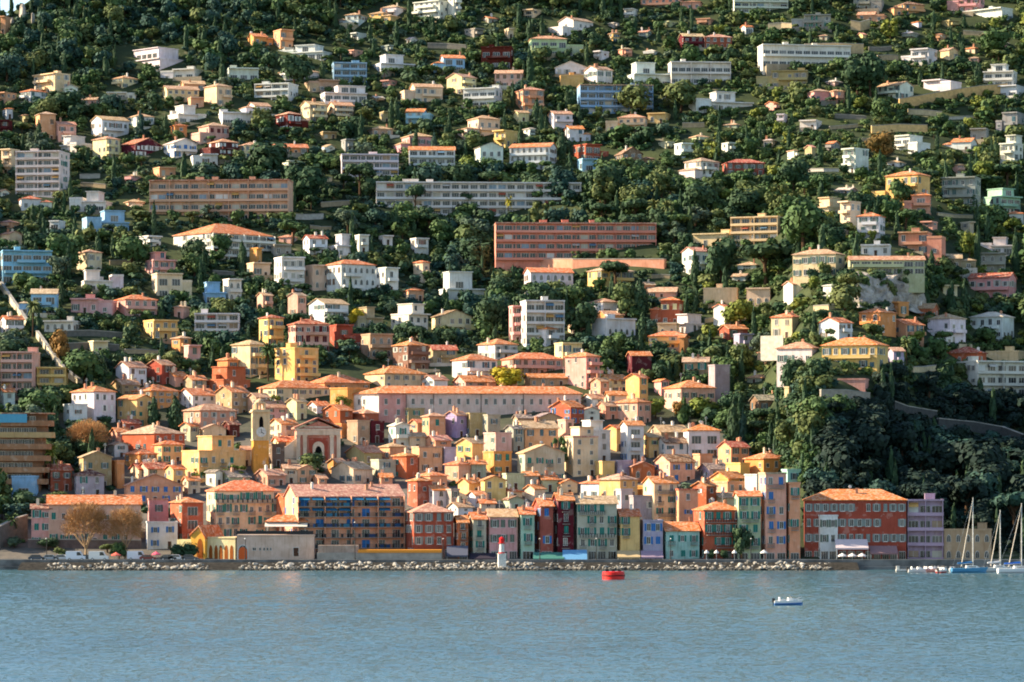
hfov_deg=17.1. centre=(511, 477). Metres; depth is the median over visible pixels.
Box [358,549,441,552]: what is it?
flat canopy
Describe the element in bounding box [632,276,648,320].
conifer
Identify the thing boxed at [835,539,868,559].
awning
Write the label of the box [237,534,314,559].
terrace building
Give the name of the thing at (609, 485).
house
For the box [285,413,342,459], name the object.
church
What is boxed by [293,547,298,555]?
door
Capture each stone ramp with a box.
[0,281,26,324]
[36,330,82,382]
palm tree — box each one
[4,513,19,527]
[24,298,41,336]
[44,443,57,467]
[259,342,275,380]
[380,67,388,79]
[505,196,512,212]
[646,198,660,210]
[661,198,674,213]
[900,337,912,363]
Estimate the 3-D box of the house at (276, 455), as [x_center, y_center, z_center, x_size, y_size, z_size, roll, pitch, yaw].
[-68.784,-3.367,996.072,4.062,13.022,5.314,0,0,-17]
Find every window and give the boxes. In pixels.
[2,364,10,368]
[2,373,10,378]
[3,151,8,155]
[3,159,8,163]
[3,255,11,261]
[3,266,11,271]
[3,277,11,282]
[6,320,13,325]
[13,255,21,261]
[13,266,21,269]
[13,354,21,358]
[13,364,21,368]
[13,383,21,387]
[15,320,22,324]
[23,255,31,259]
[23,266,31,269]
[24,354,31,358]
[24,364,31,368]
[24,373,31,378]
[24,383,31,387]
[32,510,40,517]
[33,255,40,259]
[33,266,40,270]
[33,297,41,301]
[34,523,38,529]
[40,369,48,373]
[40,378,48,382]
[42,512,48,517]
[42,523,48,529]
[43,255,50,261]
[43,266,50,270]
[44,160,50,164]
[44,191,50,195]
[46,297,54,303]
[50,534,57,538]
[53,472,59,477]
[54,369,62,373]
[54,378,62,382]
[63,473,70,477]
[72,304,79,309]
[80,477,86,482]
[83,394,87,399]
[88,254,94,259]
[95,394,99,399]
[101,463,108,468]
[102,405,107,410]
[111,215,117,221]
[112,534,119,538]
[118,400,122,406]
[140,486,147,491]
[151,184,157,188]
[151,527,158,532]
[151,540,158,545]
[152,487,158,491]
[155,505,162,511]
[159,184,165,188]
[159,205,165,209]
[159,279,167,284]
[159,290,167,295]
[161,262,167,266]
[164,365,170,371]
[164,447,170,451]
[164,456,169,461]
[166,526,173,532]
[167,184,173,188]
[172,279,179,285]
[173,487,180,491]
[174,151,180,156]
[174,446,180,451]
[175,184,181,188]
[183,184,188,188]
[188,507,197,514]
[188,520,197,528]
[191,184,197,188]
[191,481,197,485]
[196,315,203,319]
[196,324,203,327]
[196,380,201,384]
[199,184,206,188]
[199,194,206,198]
[201,458,206,462]
[202,412,207,416]
[207,194,214,198]
[216,194,222,198]
[216,493,222,499]
[216,505,223,511]
[218,315,226,319]
[224,194,230,198]
[224,495,231,499]
[224,504,231,511]
[224,529,231,535]
[226,517,229,524]
[229,315,237,319]
[229,324,237,327]
[232,347,236,353]
[232,495,238,499]
[232,517,238,523]
[240,194,246,198]
[240,492,247,499]
[240,505,247,511]
[248,492,254,499]
[248,517,255,523]
[249,194,255,198]
[251,347,257,352]
[251,358,257,363]
[251,368,257,374]
[254,268,261,273]
[256,184,263,187]
[256,194,263,197]
[256,204,263,208]
[256,492,262,499]
[258,516,261,523]
[259,358,264,363]
[263,494,270,499]
[265,204,271,208]
[272,504,275,511]
[273,204,279,208]
[281,204,286,208]
[282,261,288,266]
[288,115,293,120]
[289,261,295,266]
[292,389,297,393]
[296,327,303,331]
[296,335,302,341]
[297,260,303,266]
[297,274,304,277]
[299,298,304,302]
[301,500,307,505]
[301,511,307,516]
[309,470,315,474]
[313,326,320,331]
[316,498,323,505]
[316,509,323,516]
[316,519,323,526]
[316,530,323,537]
[316,540,323,543]
[321,326,328,331]
[326,95,332,100]
[331,509,338,516]
[331,519,338,526]
[331,530,338,536]
[331,540,338,544]
[340,330,347,333]
[341,87,347,91]
[347,529,353,536]
[350,88,356,92]
[351,96,357,101]
[355,475,360,480]
[362,498,369,505]
[362,509,369,515]
[362,519,369,526]
[362,529,369,536]
[362,540,369,547]
[366,156,373,159]
[377,192,383,196]
[379,519,384,526]
[379,529,384,536]
[382,156,389,162]
[384,462,389,467]
[388,58,394,62]
[392,498,399,505]
[392,508,399,512]
[392,519,399,522]
[392,529,399,536]
[392,540,399,547]
[394,375,399,379]
[400,428,405,434]
[403,375,408,379]
[414,525,422,532]
[414,537,422,544]
[415,513,422,520]
[419,240,425,244]
[422,465,428,470]
[424,184,430,188]
[424,513,432,520]
[425,525,432,532]
[425,537,433,544]
[433,184,439,188]
[433,453,439,457]
[435,525,442,532]
[436,537,441,544]
[437,513,440,520]
[443,209,449,213]
[444,513,452,520]
[446,60,451,64]
[446,525,451,532]
[446,537,450,544]
[447,351,454,354]
[452,491,458,497]
[456,60,462,64]
[456,282,462,287]
[462,362,466,367]
[468,361,474,367]
[476,541,484,547]
[482,362,488,367]
[483,52,489,57]
[489,201,495,205]
[490,520,498,527]
[490,535,498,541]
[491,419,497,423]
[495,454,501,460]
[495,467,501,471]
[496,353,501,357]
[498,185,505,188]
[498,201,505,205]
[499,535,507,541]
[500,520,505,527]
[503,52,509,57]
[508,520,516,527]
[513,253,520,257]
[513,360,520,364]
[514,308,520,312]
[514,317,520,322]
[514,326,520,331]
[516,429,521,433]
[516,437,521,441]
[517,201,523,205]
[521,226,528,229]
[521,235,528,238]
[521,244,528,247]
[521,253,528,257]
[522,368,529,373]
[523,91,529,95]
[523,518,531,525]
[524,533,532,540]
[527,305,533,309]
[527,316,533,320]
[527,327,533,332]
[527,430,533,435]
[530,253,536,257]
[530,368,537,372]
[532,42,538,47]
[536,305,543,309]
[536,316,543,320]
[536,458,543,463]
[537,91,543,95]
[538,226,545,229]
[538,235,545,238]
[538,244,545,247]
[538,253,545,257]
[543,536,551,543]
[545,508,548,515]
[546,306,553,309]
[546,317,553,320]
[546,459,552,463]
[547,253,553,257]
[547,361,554,364]
[548,484,551,491]
[549,430,555,435]
[555,226,562,229]
[555,235,562,238]
[555,244,562,247]
[555,253,562,257]
[555,305,562,309]
[555,316,562,320]
[559,43,565,47]
[561,501,569,508]
[563,345,570,351]
[563,514,568,521]
[563,538,567,545]
[564,253,570,257]
[564,526,567,533]
[572,235,579,238]
[572,244,579,248]
[573,348,580,351]
[578,504,586,511]
[578,527,586,534]
[580,539,584,546]
[581,244,587,248]
[586,147,591,152]
[586,165,592,169]
[587,527,595,534]
[588,504,595,511]
[588,516,595,523]
[588,539,595,546]
[589,226,596,229]
[589,235,596,238]
[594,148,599,153]
[597,226,604,229]
[597,235,604,238]
[597,244,604,248]
[598,539,606,546]
[599,516,603,523]
[600,504,603,511]
[600,527,603,534]
[607,527,615,534]
[608,516,616,523]
[609,539,614,546]
[614,226,621,229]
[614,235,621,238]
[614,244,621,248]
[621,517,629,523]
[622,273,627,277]
[622,528,629,535]
[623,235,629,239]
[624,405,628,410]
[628,272,633,277]
[631,429,639,434]
[631,442,639,446]
[631,454,639,461]
[640,235,646,239]
[643,68,649,72]
[644,523,652,530]
[644,537,652,544]
[645,405,649,410]
[646,501,651,507]
[648,235,654,239]
[653,523,661,530]
[656,508,662,513]
[661,304,668,309]
[668,496,674,502]
[668,508,674,513]
[673,465,679,469]
[678,535,685,541]
[683,392,688,397]
[684,510,691,513]
[685,364,692,369]
[686,463,691,469]
[686,493,690,500]
[690,535,697,541]
[690,550,696,556]
[691,392,696,397]
[692,436,700,443]
[692,449,700,456]
[698,363,705,369]
[705,512,713,519]
[705,525,713,531]
[707,436,716,443]
[707,449,716,455]
[714,525,722,531]
[715,537,722,544]
[716,512,720,519]
[723,512,731,519]
[723,537,731,544]
[724,94,729,99]
[724,524,731,531]
[730,330,737,336]
[732,457,738,461]
[733,219,739,223]
[733,448,738,453]
[739,498,747,505]
[739,525,747,530]
[740,511,748,518]
[742,164,748,168]
[742,449,747,453]
[750,498,758,505]
[751,234,758,241]
[751,511,759,518]
[751,538,759,545]
[753,525,757,532]
[757,164,763,168]
[761,218,767,222]
[761,234,767,238]
[761,403,767,408]
[767,507,774,514]
[768,492,773,499]
[769,477,772,484]
[769,536,772,543]
[772,73,778,77]
[772,329,779,335]
[777,355,785,361]
[777,521,785,528]
[777,536,784,543]
[779,477,782,484]
[779,507,783,514]
[786,355,793,360]
[790,519,798,526]
[791,473,797,479]
[791,488,798,495]
[793,259,800,263]
[793,270,800,275]
[802,257,809,263]
[805,504,812,511]
[805,534,812,541]
[806,519,810,526]
[810,256,817,262]
[813,519,818,526]
[813,534,818,541]
[814,504,821,511]
[819,256,826,262]
[820,520,827,527]
[820,534,828,541]
[822,348,830,354]
[822,504,828,511]
[828,257,835,262]
[829,520,836,527]
[830,504,837,511]
[831,534,834,541]
[833,348,837,354]
[838,519,845,526]
[838,534,845,538]
[839,504,846,511]
[841,348,848,354]
[847,504,854,511]
[848,519,855,526]
[851,348,856,354]
[855,534,862,538]
[856,519,863,526]
[859,218,866,221]
[859,348,867,354]
[859,360,866,366]
[863,150,867,155]
[863,248,867,253]
[864,519,871,526]
[866,504,870,511]
[870,217,877,221]
[873,504,880,511]
[873,519,880,526]
[873,534,880,541]
[882,534,889,541]
[883,504,887,511]
[889,504,896,511]
[890,534,897,541]
[893,269,901,273]
[898,504,905,511]
[898,519,905,526]
[898,534,905,541]
[901,306,905,313]
[904,262,912,266]
[907,325,913,331]
[909,507,917,511]
[909,521,917,526]
[909,536,917,541]
[909,551,917,556]
[910,177,916,182]
[915,262,923,266]
[915,269,923,273]
[916,325,922,330]
[917,198,924,202]
[919,235,926,240]
[919,246,926,252]
[920,506,929,511]
[920,521,929,526]
[920,536,929,541]
[920,551,929,556]
[932,506,941,511]
[932,521,941,526]
[932,536,941,541]
[932,551,941,556]
[950,180,957,184]
[967,189,973,193]
[969,281,975,286]
[977,283,984,286]
[979,365,984,370]
[988,365,995,370]
[988,377,995,382]
[993,280,1000,286]
[996,66,1002,70]
[998,377,1005,382]
[1001,281,1008,285]
[1004,248,1011,254]
[1006,190,1010,195]
[1008,366,1015,370]
[1008,377,1015,382]
[1010,135,1015,140]
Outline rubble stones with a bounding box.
[45,562,832,570]
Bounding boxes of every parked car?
[28,555,42,559]
[42,555,57,559]
[53,555,67,559]
[139,555,156,559]
[160,555,175,559]
[168,555,182,559]
[181,555,197,559]
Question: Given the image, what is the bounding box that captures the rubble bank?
[18,562,858,569]
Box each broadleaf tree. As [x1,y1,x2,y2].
[0,51,23,81]
[0,136,15,153]
[0,330,22,338]
[0,332,24,342]
[0,338,26,353]
[2,502,29,517]
[7,401,46,412]
[12,330,29,345]
[12,490,41,513]
[18,389,60,411]
[19,347,43,365]
[24,230,52,249]
[25,132,43,148]
[25,139,51,150]
[36,97,60,112]
[45,232,83,267]
[45,440,65,459]
[47,255,70,274]
[47,328,69,358]
[47,415,58,431]
[52,434,75,451]
[53,92,79,108]
[61,349,108,384]
[69,417,99,439]
[73,438,95,455]
[102,4,124,21]
[113,234,149,262]
[182,252,205,275]
[190,468,210,475]
[212,297,234,312]
[223,163,245,178]
[223,465,246,473]
[238,165,265,178]
[258,168,280,178]
[269,394,280,402]
[297,187,315,200]
[298,452,326,470]
[334,208,359,233]
[334,394,352,405]
[347,250,368,262]
[366,208,388,224]
[389,174,406,180]
[390,201,416,214]
[399,210,419,229]
[412,162,445,181]
[429,217,455,243]
[430,326,457,344]
[444,218,459,241]
[444,252,472,270]
[445,161,474,181]
[445,237,481,257]
[450,202,479,220]
[452,223,493,246]
[455,214,472,225]
[455,238,493,267]
[459,155,483,168]
[460,217,493,237]
[460,264,485,280]
[473,296,508,331]
[477,157,502,171]
[485,273,516,292]
[488,293,510,300]
[495,296,511,319]
[512,293,535,304]
[522,282,537,294]
[526,173,547,181]
[528,201,548,221]
[528,281,564,299]
[543,206,569,221]
[547,279,565,299]
[548,165,576,181]
[552,435,567,461]
[560,285,585,309]
[565,301,600,332]
[590,175,615,204]
[594,348,618,361]
[600,331,627,362]
[612,81,652,113]
[613,280,636,317]
[618,213,642,222]
[619,184,651,203]
[623,164,646,184]
[623,198,646,215]
[628,179,653,199]
[646,170,672,197]
[646,207,671,235]
[650,398,666,418]
[655,353,682,367]
[658,198,679,214]
[659,221,685,242]
[660,79,696,112]
[672,401,682,423]
[678,182,719,209]
[681,177,707,192]
[683,205,712,226]
[689,397,721,412]
[700,176,723,194]
[702,236,739,283]
[710,199,728,209]
[713,407,739,429]
[714,356,738,377]
[717,390,747,409]
[719,299,755,324]
[722,205,745,220]
[726,418,751,434]
[729,170,755,186]
[729,342,752,367]
[732,526,753,558]
[744,185,768,206]
[749,332,770,351]
[763,183,788,210]
[766,187,791,198]
[774,419,799,447]
[776,156,810,191]
[780,197,827,251]
[780,356,804,372]
[781,393,799,414]
[788,401,808,414]
[790,439,804,457]
[792,382,801,398]
[792,410,825,436]
[797,375,816,391]
[800,442,813,461]
[802,394,835,419]
[803,466,839,482]
[803,478,824,496]
[806,356,832,377]
[809,173,832,189]
[812,215,838,246]
[814,435,863,475]
[815,223,847,242]
[817,456,840,473]
[818,419,851,437]
[819,478,859,491]
[826,281,861,310]
[832,394,857,411]
[834,412,850,425]
[837,272,863,284]
[837,469,870,488]
[840,403,855,416]
[845,417,893,455]
[847,416,886,452]
[848,190,876,213]
[854,412,890,428]
[856,404,888,420]
[857,468,882,483]
[863,487,900,496]
[865,130,896,155]
[866,478,895,492]
[867,403,891,423]
[869,396,894,409]
[870,98,891,116]
[877,447,899,471]
[879,453,903,471]
[885,424,922,455]
[886,361,909,377]
[886,419,911,447]
[888,178,914,200]
[893,482,919,498]
[896,463,911,481]
[896,468,940,485]
[898,269,909,283]
[905,450,936,470]
[915,373,943,397]
[925,424,952,436]
[929,440,965,475]
[931,432,967,474]
[932,272,949,288]
[934,254,955,274]
[935,477,954,497]
[936,496,950,519]
[943,392,966,413]
[943,514,963,528]
[945,475,989,522]
[945,508,967,524]
[947,424,975,439]
[953,438,1007,475]
[958,387,996,408]
[959,230,975,257]
[965,469,999,502]
[966,459,1015,492]
[966,497,1003,524]
[967,438,994,444]
[971,511,995,532]
[972,203,1007,223]
[973,160,994,175]
[985,389,1002,404]
[998,438,1023,460]
[1003,484,1018,493]
[1005,505,1023,522]
[1008,460,1020,477]
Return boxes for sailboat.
[950,500,987,572]
[983,510,1012,571]
[997,503,1023,572]
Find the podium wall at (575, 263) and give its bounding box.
[540,258,665,268]
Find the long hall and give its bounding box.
[353,383,582,422]
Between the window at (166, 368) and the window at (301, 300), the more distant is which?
the window at (301, 300)
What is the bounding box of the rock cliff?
[853,271,925,312]
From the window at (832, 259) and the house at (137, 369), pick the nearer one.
the house at (137, 369)
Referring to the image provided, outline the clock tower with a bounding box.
[249,398,270,473]
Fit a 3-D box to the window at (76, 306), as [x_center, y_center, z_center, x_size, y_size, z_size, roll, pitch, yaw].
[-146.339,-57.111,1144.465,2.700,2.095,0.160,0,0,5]
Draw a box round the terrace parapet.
[318,545,358,552]
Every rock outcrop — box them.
[19,3,25,16]
[31,12,34,22]
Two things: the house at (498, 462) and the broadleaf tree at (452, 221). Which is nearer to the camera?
the house at (498, 462)
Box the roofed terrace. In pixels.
[236,515,312,533]
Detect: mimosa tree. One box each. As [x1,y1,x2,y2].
[347,308,363,322]
[489,367,524,385]
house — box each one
[0,384,16,408]
[11,476,38,496]
[30,498,52,538]
[44,456,73,491]
[46,490,142,539]
[63,404,87,421]
[70,378,116,422]
[72,463,104,494]
[77,443,112,487]
[107,437,129,456]
[109,421,130,441]
[110,374,141,394]
[112,460,124,488]
[114,357,147,385]
[116,390,151,427]
[118,411,141,429]
[120,421,186,451]
[123,441,158,466]
[123,473,184,502]
[128,458,151,478]
[130,381,180,408]
[139,458,166,476]
[145,521,177,549]
[147,498,168,520]
[151,438,184,463]
[163,460,186,483]
[168,366,186,386]
[168,494,204,538]
[178,417,200,441]
[179,385,215,407]
[181,435,245,482]
[181,471,201,493]
[182,370,207,387]
[182,403,237,427]
[198,422,226,435]
[204,469,223,486]
[205,477,280,535]
[207,366,250,390]
[214,381,249,413]
[221,413,240,437]
[222,462,251,483]
[239,446,250,465]
[246,388,270,413]
[253,463,287,486]
[257,373,329,402]
[258,393,287,418]
[269,444,284,466]
[270,414,298,436]
[271,433,294,445]
[275,493,284,530]
[280,459,300,482]
[285,394,308,419]
[296,457,318,483]
[307,398,329,413]
[309,372,371,388]
[312,474,328,483]
[321,400,354,422]
[325,454,344,473]
[329,387,368,409]
[329,457,374,483]
[334,423,346,437]
[344,440,383,464]
[346,420,369,444]
[353,402,380,420]
[363,364,427,385]
[370,421,384,442]
[370,459,395,478]
[377,465,393,483]
[378,435,407,458]
[387,415,410,447]
[391,448,419,478]
[405,408,424,424]
[405,472,434,506]
[405,501,455,556]
[407,425,426,448]
[408,419,421,431]
[411,446,442,473]
[415,467,448,484]
[420,405,446,435]
[421,368,449,385]
[425,431,452,446]
[428,479,448,506]
[442,447,456,470]
[443,457,470,481]
[444,404,467,437]
[446,489,459,506]
[446,496,474,514]
[451,371,496,385]
[454,434,484,461]
[454,515,469,558]
[456,474,480,493]
[466,413,485,436]
[466,456,487,477]
[466,486,485,507]
[468,507,487,552]
[476,493,496,511]
[479,473,507,501]
[482,414,500,435]
[482,451,511,473]
[483,432,511,450]
[485,500,518,558]
[501,487,525,507]
[502,473,524,489]
[503,420,523,450]
[506,484,523,496]
[511,410,533,420]
[515,441,565,478]
[517,502,535,558]
[518,416,559,448]
[521,466,539,485]
[523,373,568,385]
[523,479,546,501]
[532,410,562,424]
[532,493,554,551]
[539,467,559,491]
[548,395,585,423]
[552,487,575,551]
[557,419,573,437]
[557,475,578,492]
[561,426,598,476]
[564,349,602,388]
[574,492,618,558]
[579,475,599,494]
[581,390,604,407]
[581,420,610,460]
[584,400,600,419]
[589,373,610,396]
[595,397,618,418]
[595,461,614,477]
[597,470,639,494]
[600,367,625,390]
[603,425,620,450]
[604,387,627,400]
[609,460,632,475]
[614,393,652,422]
[615,489,632,508]
[617,504,641,550]
[619,416,645,461]
[624,371,649,400]
[628,456,655,481]
[629,495,651,519]
[638,485,642,494]
[640,519,662,554]
[641,471,678,521]
[644,425,662,457]
[648,421,686,436]
[652,379,670,395]
[652,449,696,481]
[658,429,687,454]
[662,377,715,412]
[663,517,700,558]
[674,489,698,520]
[682,420,721,457]
[690,474,718,506]
[692,453,712,468]
[692,493,737,558]
[696,459,725,477]
[708,364,729,403]
[709,467,744,480]
[711,481,744,492]
[716,437,750,462]
[716,487,733,505]
[725,462,750,474]
[732,487,762,558]
[742,444,781,473]
[744,474,758,490]
[749,390,773,410]
[758,472,786,558]
[781,469,801,481]
[784,386,791,397]
[786,482,800,558]
[802,485,907,558]
[818,515,837,558]
[837,378,868,391]
[943,523,991,558]
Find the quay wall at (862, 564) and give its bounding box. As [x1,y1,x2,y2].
[0,560,1023,569]
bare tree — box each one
[61,500,110,554]
[64,417,112,442]
[105,504,145,558]
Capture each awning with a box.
[447,546,467,556]
[469,553,495,559]
[533,552,563,559]
[563,550,586,559]
[617,551,639,558]
[641,551,662,558]
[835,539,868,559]
[869,546,897,559]
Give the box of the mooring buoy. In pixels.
[602,570,624,579]
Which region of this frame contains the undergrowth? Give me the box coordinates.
[0,0,1023,552]
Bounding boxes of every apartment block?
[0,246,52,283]
[0,347,40,400]
[0,413,54,492]
[15,148,69,197]
[36,367,67,389]
[149,177,293,221]
[172,224,275,259]
[194,309,239,333]
[254,81,298,100]
[332,60,366,82]
[340,152,398,182]
[375,179,581,218]
[408,146,455,167]
[494,220,656,274]
[520,296,564,346]
[577,83,653,113]
[668,59,730,84]
[730,213,782,245]
[732,0,787,12]
[906,493,943,558]
[957,356,1023,393]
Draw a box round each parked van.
[66,551,85,559]
[89,551,108,559]
[127,551,144,559]
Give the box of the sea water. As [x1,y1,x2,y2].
[0,570,1023,681]
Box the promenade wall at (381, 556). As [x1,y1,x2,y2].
[317,553,441,559]
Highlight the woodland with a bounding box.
[0,0,1023,547]
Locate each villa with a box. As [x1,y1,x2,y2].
[0,16,10,33]
[0,92,16,103]
[0,120,12,131]
[0,148,19,172]
[0,189,10,195]
[0,220,18,227]
[0,229,22,246]
[0,311,24,333]
[2,108,12,118]
[18,194,52,210]
[18,286,59,317]
[19,86,47,101]
[19,114,28,121]
[32,71,70,92]
[35,112,56,139]
[43,316,80,331]
[49,220,65,229]
[56,117,76,144]
[59,135,91,152]
[63,81,77,91]
[69,191,112,214]
[70,294,116,314]
[77,249,102,269]
[81,269,123,293]
[82,94,98,105]
[82,210,129,231]
[88,340,109,353]
[90,115,129,137]
[93,136,121,158]
[106,92,136,102]
[111,73,139,87]
[114,293,157,315]
[120,135,162,156]
[123,198,145,206]
[124,171,141,180]
[127,111,154,129]
[132,47,182,71]
[139,235,162,245]
[143,319,178,343]
[145,252,176,273]
[146,356,175,384]
[151,273,191,295]
[153,167,176,178]
[160,66,202,80]
[161,84,199,103]
[163,136,197,157]
[168,105,205,125]
[170,122,187,138]
[170,332,192,352]
[174,301,190,318]
[180,79,205,90]
[183,345,201,359]
[187,97,204,107]
[190,122,229,143]
[190,153,220,167]
[200,139,238,163]
[203,81,232,106]
[203,282,226,302]
[215,353,238,365]
[218,109,253,127]
[223,278,242,299]
[227,65,258,80]
[230,340,270,378]
[238,141,259,157]
[239,102,277,115]
[246,262,271,280]
[247,31,273,45]
[249,247,263,262]
[256,288,273,308]
[257,312,284,343]
[271,244,293,256]
[273,29,294,49]
[273,141,308,157]
[274,256,305,291]
[274,343,320,380]
[275,112,308,131]
[278,44,331,60]
[278,70,319,80]
[278,232,297,243]
[282,160,297,165]
[287,289,306,313]
[288,316,330,351]
[299,98,327,121]
[302,231,328,254]
[304,79,339,93]
[305,264,326,290]
[307,298,355,326]
[318,131,337,138]
[320,85,367,108]
[322,144,335,151]
[326,259,376,297]
[327,100,353,117]
[328,234,351,257]
[329,324,360,349]
[338,10,366,29]
[341,139,354,151]
[348,49,362,56]
[349,306,384,327]
[350,32,366,39]
[354,234,369,251]
[361,333,393,359]
[367,124,399,139]
[369,8,400,21]
[371,94,385,100]
[373,54,414,77]
[376,267,399,289]
[378,235,393,244]
[379,111,387,121]
[380,80,396,87]
[381,3,405,15]
[381,45,393,50]
[390,303,430,337]
[392,133,431,156]
[392,337,439,372]
[400,81,443,101]
[404,287,424,300]
[405,37,417,42]
[405,108,433,123]
[410,238,429,254]
[412,0,447,23]
[412,260,430,282]
[429,341,458,365]
[430,309,472,335]
[431,51,466,74]
[439,271,484,299]
[445,73,477,94]
[448,0,461,18]
[450,354,503,377]
[458,115,500,139]
[461,85,501,110]
[464,28,483,37]
[474,142,504,170]
[477,337,518,358]
[481,13,497,22]
[481,44,513,68]
[490,67,523,89]
[492,129,517,147]
[500,352,564,375]
[504,28,514,38]
[508,142,557,168]
[508,305,520,341]
[512,110,529,121]
[516,84,544,114]
[522,9,540,17]
[522,128,535,135]
[523,264,573,294]
[528,33,583,60]
[538,326,559,345]
[547,61,587,76]
[547,109,573,128]
[548,15,593,35]
[554,342,582,366]
[559,72,583,86]
[564,125,590,141]
[573,143,608,158]
[577,158,597,171]
[583,63,613,83]
[586,268,634,286]
[590,298,617,310]
[592,50,608,60]
[592,314,636,335]
[597,309,624,317]
[605,112,653,132]
[607,22,618,27]
[607,29,620,40]
[614,145,655,162]
[617,45,632,56]
[623,8,637,18]
[625,351,652,373]
[627,62,669,84]
[637,27,652,37]
[637,279,655,287]
[641,0,702,8]
[642,48,657,54]
[647,112,670,123]
[647,287,678,302]
[647,330,690,352]
[649,297,683,325]
[657,323,679,332]
[658,141,674,148]
[664,21,676,26]
[674,142,692,157]
[675,314,703,333]
[678,30,705,50]
[678,334,688,352]
[679,158,720,179]
[681,245,707,274]
[682,353,710,379]
[689,91,753,112]
[689,133,708,140]
[692,229,730,245]
[696,18,713,24]
[703,32,732,49]
[703,284,738,307]
[712,300,730,325]
[718,321,748,339]
[721,142,735,151]
[721,159,764,175]
[723,120,741,128]
[731,270,749,280]
[733,333,753,349]
[737,259,757,268]
[740,22,752,33]
[746,287,772,306]
[746,370,764,382]
[756,68,808,89]
[756,351,766,364]
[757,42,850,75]
[761,310,799,360]
[762,136,776,146]
[764,101,779,109]
[775,339,818,386]
[776,114,787,122]
[782,277,796,304]
[786,150,798,158]
[791,12,831,32]
[791,245,845,294]
[799,119,821,131]
[803,145,816,156]
[807,89,835,105]
[817,312,852,339]
[818,197,841,213]
[819,34,830,39]
[820,335,888,374]
[822,284,834,296]
[825,78,843,85]
[825,141,840,150]
[829,89,845,103]
[834,185,858,192]
[837,201,860,235]
[841,147,868,172]
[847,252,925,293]
[853,0,883,13]
[856,10,886,21]
[856,210,885,240]
[857,33,866,38]
[857,306,896,336]
[860,240,890,255]
[871,168,930,204]
[877,81,914,98]
[886,2,924,14]
[886,157,906,166]
[888,347,905,364]
[892,301,908,316]
[894,134,929,153]
[896,316,925,346]
[898,228,945,264]
[901,30,919,37]
[901,48,937,65]
[904,190,931,214]
[911,21,921,27]
[918,301,939,319]
[920,221,937,229]
[922,79,961,91]
[927,312,972,348]
[936,33,946,40]
[940,45,958,59]
[941,20,959,27]
[941,173,980,206]
[941,285,958,295]
[942,135,977,153]
[946,254,976,280]
[947,0,983,15]
[947,347,987,360]
[952,164,964,173]
[960,221,975,233]
[962,6,1012,19]
[965,44,979,53]
[967,272,1017,297]
[968,310,1015,339]
[969,57,980,61]
[969,128,988,144]
[980,237,1012,255]
[980,252,1005,272]
[983,64,1016,84]
[983,188,1022,211]
[986,346,1023,360]
[996,112,1023,130]
[997,84,1023,97]
[999,134,1023,166]
[1008,209,1023,224]
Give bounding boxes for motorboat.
[772,595,802,604]
[896,566,906,571]
[906,565,927,572]
[921,565,936,571]
[935,566,946,572]
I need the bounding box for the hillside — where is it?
[0,0,1023,558]
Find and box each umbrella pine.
[277,221,308,244]
[286,312,313,320]
[403,326,426,340]
[405,184,425,206]
[417,213,441,234]
[460,192,473,199]
[477,170,501,181]
[589,203,616,216]
[599,260,629,285]
[619,198,651,214]
[667,213,692,222]
[737,241,792,284]
[747,419,771,434]
[748,407,775,429]
[810,434,860,446]
[825,416,847,425]
[841,458,882,474]
[889,208,919,229]
[901,481,953,498]
[915,169,939,177]
[959,514,978,528]
[976,174,1003,186]
[980,437,1004,444]
[987,490,1023,533]
[991,163,1022,185]
[1000,446,1015,462]
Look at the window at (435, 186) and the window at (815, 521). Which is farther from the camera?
the window at (435, 186)
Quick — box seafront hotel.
[283,482,405,557]
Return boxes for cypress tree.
[35,119,41,139]
[137,109,143,131]
[147,396,161,424]
[163,115,169,135]
[166,395,183,430]
[237,241,246,268]
[350,233,357,252]
[387,97,394,128]
[412,126,418,145]
[430,130,436,145]
[526,45,533,82]
[531,97,539,118]
[557,130,566,159]
[585,318,591,336]
[677,397,690,423]
[690,249,699,284]
[727,395,739,440]
[738,408,747,442]
[928,248,934,271]
[946,279,956,310]
[960,278,969,313]
[973,221,981,266]
[1011,227,1018,271]
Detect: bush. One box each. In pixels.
[37,537,59,549]
[44,491,68,496]
[53,547,67,554]
[99,544,112,552]
[110,542,127,558]
[169,544,185,555]
[182,542,198,554]
[707,549,714,558]
[719,550,727,558]
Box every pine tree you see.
[53,88,85,116]
[96,93,125,109]
[178,237,209,260]
[209,233,233,259]
[246,140,291,170]
[278,54,314,83]
[280,160,328,202]
[344,161,376,195]
[583,163,621,202]
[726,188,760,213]
[839,53,871,94]
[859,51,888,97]
[977,28,1013,58]
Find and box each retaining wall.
[0,514,27,548]
[28,539,140,548]
[704,317,745,322]
[768,22,791,28]
[805,43,863,53]
[819,389,869,398]
[851,19,869,30]
[871,124,927,132]
[893,401,936,417]
[898,83,1007,105]
[937,418,1023,436]
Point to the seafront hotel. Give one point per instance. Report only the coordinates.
(331, 514)
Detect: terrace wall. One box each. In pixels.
[65,330,122,337]
[67,342,118,350]
[80,173,99,178]
[80,182,106,188]
[109,259,130,264]
[124,349,157,353]
[213,270,234,274]
[295,213,323,219]
[310,225,331,229]
[320,200,349,206]
[428,43,466,49]
[651,274,670,278]
[682,122,703,127]
[808,168,838,171]
[813,304,836,310]
[829,124,857,129]
[835,114,866,119]
[868,46,891,50]
[877,54,897,59]
[908,109,941,115]
[912,365,936,372]
[936,212,972,217]
[949,115,973,119]
[963,30,986,35]
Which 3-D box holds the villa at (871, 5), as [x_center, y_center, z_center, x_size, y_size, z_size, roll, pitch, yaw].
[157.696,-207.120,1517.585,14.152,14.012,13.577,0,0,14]
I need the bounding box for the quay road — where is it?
[0,559,1023,559]
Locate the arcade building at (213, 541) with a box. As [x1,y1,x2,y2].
[177,525,236,559]

